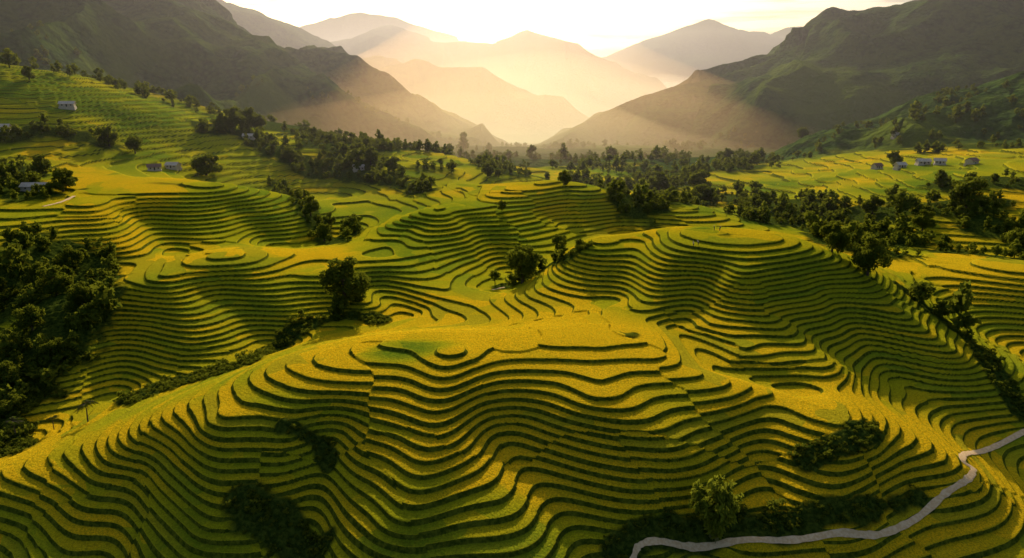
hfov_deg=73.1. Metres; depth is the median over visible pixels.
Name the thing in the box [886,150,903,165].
broadleaf tree
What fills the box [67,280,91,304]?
broadleaf tree
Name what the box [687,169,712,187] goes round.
broadleaf tree
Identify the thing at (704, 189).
broadleaf tree
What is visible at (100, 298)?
distant trees
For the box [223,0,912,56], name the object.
sky
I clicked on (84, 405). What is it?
palm tree
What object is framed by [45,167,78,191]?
broadleaf tree
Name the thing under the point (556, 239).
broadleaf tree
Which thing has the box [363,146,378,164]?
broadleaf tree
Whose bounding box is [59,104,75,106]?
walls
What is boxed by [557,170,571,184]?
broadleaf tree
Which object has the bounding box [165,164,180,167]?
walls
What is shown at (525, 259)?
broadleaf tree
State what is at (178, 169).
plinth
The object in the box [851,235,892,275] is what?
broadleaf tree
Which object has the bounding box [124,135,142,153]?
broadleaf tree
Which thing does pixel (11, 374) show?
broadleaf tree
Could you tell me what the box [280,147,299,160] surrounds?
broadleaf tree
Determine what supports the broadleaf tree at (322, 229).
on the terraced ground
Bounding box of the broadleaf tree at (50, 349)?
[35,337,73,365]
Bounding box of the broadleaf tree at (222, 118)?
[214,112,227,124]
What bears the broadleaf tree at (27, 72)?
on the terraced ground
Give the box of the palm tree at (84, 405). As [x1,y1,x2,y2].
[74,399,99,421]
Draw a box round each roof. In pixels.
[18,182,46,186]
[58,101,75,103]
[146,163,161,167]
[164,162,181,165]
[893,162,907,164]
[915,158,931,161]
[933,158,946,161]
[966,157,980,160]
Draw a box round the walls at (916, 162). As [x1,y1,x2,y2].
[915,161,930,163]
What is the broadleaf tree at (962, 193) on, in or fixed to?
on the terraced ground
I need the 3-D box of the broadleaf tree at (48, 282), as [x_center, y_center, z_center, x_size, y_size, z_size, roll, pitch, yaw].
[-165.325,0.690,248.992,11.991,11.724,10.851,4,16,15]
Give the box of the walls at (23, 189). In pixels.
[20,187,33,190]
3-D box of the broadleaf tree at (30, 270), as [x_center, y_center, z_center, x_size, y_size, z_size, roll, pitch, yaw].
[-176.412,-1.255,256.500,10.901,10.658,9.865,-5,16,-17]
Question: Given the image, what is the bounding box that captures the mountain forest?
[0,20,1023,173]
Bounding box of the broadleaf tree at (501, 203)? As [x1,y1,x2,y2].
[497,200,506,209]
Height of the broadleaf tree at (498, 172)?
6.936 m
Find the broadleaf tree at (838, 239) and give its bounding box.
[819,220,851,253]
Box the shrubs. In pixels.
[0,241,1023,557]
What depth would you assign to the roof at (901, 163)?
464.52 m
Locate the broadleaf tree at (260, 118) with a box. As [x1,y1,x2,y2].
[254,114,266,128]
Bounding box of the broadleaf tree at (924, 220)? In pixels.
[911,209,936,230]
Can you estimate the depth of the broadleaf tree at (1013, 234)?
302.40 m
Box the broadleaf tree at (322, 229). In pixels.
[317,223,330,240]
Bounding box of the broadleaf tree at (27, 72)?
[21,65,35,79]
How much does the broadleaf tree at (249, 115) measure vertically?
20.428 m
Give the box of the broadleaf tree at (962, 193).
[948,176,992,207]
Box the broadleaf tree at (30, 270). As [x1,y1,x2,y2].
[18,261,44,285]
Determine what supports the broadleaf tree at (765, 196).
on the terraced ground
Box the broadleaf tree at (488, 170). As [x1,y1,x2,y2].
[481,162,494,176]
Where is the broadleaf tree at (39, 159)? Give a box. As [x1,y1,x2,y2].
[32,154,51,174]
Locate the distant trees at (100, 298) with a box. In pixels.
[0,112,1023,394]
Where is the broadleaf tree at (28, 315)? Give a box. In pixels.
[11,304,45,330]
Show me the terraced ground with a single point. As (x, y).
(632, 366)
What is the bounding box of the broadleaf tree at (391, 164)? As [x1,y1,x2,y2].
[384,156,401,170]
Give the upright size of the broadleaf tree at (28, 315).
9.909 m
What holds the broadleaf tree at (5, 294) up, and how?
on the terraced ground
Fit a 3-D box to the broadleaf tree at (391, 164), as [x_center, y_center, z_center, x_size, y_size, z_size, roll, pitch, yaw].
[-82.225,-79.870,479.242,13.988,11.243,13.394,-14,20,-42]
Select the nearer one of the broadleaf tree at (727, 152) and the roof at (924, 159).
the roof at (924, 159)
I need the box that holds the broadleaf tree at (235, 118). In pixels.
[223,106,245,128]
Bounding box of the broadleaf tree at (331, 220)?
[326,212,335,225]
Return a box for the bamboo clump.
[688,473,743,542]
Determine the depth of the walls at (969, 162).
448.68 m
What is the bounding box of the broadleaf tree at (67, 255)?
[51,244,83,270]
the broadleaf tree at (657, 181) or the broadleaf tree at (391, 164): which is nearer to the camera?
the broadleaf tree at (391, 164)
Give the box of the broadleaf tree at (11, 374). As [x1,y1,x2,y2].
[0,360,21,389]
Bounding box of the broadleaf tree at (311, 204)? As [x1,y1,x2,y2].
[301,195,319,215]
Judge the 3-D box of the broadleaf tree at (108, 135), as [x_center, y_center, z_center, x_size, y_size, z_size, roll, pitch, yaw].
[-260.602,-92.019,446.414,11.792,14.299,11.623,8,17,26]
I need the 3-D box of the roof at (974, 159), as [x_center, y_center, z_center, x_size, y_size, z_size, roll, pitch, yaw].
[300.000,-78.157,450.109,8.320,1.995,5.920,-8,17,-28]
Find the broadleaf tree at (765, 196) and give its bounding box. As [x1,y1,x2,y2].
[751,190,771,206]
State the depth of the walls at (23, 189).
344.96 m
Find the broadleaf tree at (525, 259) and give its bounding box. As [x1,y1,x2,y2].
[505,244,539,283]
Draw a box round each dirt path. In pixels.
[44,196,74,206]
[630,429,1023,557]
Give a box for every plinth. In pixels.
[58,106,76,109]
[166,167,181,170]
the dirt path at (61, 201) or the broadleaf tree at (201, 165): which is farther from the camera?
the broadleaf tree at (201, 165)
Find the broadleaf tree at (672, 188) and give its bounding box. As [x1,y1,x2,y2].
[664,185,678,201]
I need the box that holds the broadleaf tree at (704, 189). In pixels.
[691,184,714,200]
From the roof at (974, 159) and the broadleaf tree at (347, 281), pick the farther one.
the roof at (974, 159)
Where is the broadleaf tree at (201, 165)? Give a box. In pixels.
[190,153,223,174]
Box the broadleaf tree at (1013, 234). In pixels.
[1004,227,1023,255]
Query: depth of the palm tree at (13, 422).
184.20 m
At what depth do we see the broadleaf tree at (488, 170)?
497.52 m
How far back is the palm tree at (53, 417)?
188.80 m
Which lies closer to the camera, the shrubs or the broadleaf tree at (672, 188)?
the shrubs
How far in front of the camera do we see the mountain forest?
677.90 m
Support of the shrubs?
on the terraced ground
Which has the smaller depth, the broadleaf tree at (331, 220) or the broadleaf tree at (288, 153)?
the broadleaf tree at (331, 220)
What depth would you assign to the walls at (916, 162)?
468.46 m
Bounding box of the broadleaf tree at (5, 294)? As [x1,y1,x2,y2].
[0,276,11,299]
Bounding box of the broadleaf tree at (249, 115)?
[239,107,260,127]
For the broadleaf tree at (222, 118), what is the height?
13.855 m
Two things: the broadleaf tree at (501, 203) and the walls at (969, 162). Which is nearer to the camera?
the broadleaf tree at (501, 203)
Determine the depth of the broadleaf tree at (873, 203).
372.59 m
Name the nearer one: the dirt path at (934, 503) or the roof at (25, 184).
the dirt path at (934, 503)
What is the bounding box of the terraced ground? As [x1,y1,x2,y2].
[0,0,1023,557]
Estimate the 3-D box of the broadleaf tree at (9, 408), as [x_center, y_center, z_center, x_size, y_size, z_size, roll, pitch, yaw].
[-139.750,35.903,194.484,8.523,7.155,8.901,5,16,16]
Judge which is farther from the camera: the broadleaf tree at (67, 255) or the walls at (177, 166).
the walls at (177, 166)
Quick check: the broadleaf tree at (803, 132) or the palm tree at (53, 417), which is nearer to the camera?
the palm tree at (53, 417)
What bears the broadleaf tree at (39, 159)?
on the terraced ground
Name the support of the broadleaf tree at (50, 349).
on the terraced ground
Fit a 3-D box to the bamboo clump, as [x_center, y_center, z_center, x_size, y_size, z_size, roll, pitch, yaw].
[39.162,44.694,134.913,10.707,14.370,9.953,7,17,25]
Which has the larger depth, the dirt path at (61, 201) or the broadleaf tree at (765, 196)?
the broadleaf tree at (765, 196)
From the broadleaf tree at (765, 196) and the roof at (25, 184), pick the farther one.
the broadleaf tree at (765, 196)
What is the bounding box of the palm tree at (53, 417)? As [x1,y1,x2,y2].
[44,415,59,428]
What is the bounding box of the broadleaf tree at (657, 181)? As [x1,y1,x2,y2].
[648,171,668,189]
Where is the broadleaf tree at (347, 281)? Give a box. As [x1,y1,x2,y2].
[318,256,370,301]
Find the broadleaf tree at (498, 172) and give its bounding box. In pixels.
[495,169,501,176]
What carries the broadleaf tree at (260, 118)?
on the terraced ground
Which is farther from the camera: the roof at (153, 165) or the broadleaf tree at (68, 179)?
the roof at (153, 165)
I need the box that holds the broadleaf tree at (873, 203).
[860,194,884,213]
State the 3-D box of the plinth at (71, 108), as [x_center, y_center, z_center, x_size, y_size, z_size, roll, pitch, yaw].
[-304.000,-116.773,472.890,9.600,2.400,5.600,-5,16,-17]
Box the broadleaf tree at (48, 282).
[34,265,73,295]
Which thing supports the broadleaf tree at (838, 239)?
on the terraced ground
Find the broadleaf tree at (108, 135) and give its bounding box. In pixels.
[98,126,118,145]
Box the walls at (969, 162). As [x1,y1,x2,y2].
[965,160,978,163]
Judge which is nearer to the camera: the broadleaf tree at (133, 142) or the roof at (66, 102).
the broadleaf tree at (133, 142)
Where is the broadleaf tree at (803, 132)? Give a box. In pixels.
[797,127,808,137]
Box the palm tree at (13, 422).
[1,416,26,436]
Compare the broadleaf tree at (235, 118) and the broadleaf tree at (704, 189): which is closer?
the broadleaf tree at (704, 189)
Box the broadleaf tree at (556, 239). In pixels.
[551,234,566,249]
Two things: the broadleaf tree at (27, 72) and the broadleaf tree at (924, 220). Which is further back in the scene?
the broadleaf tree at (27, 72)
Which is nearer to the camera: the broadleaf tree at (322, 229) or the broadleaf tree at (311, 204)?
the broadleaf tree at (322, 229)
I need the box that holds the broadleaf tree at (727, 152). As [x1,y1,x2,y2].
[720,147,733,157]
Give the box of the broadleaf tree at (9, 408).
[0,393,30,419]

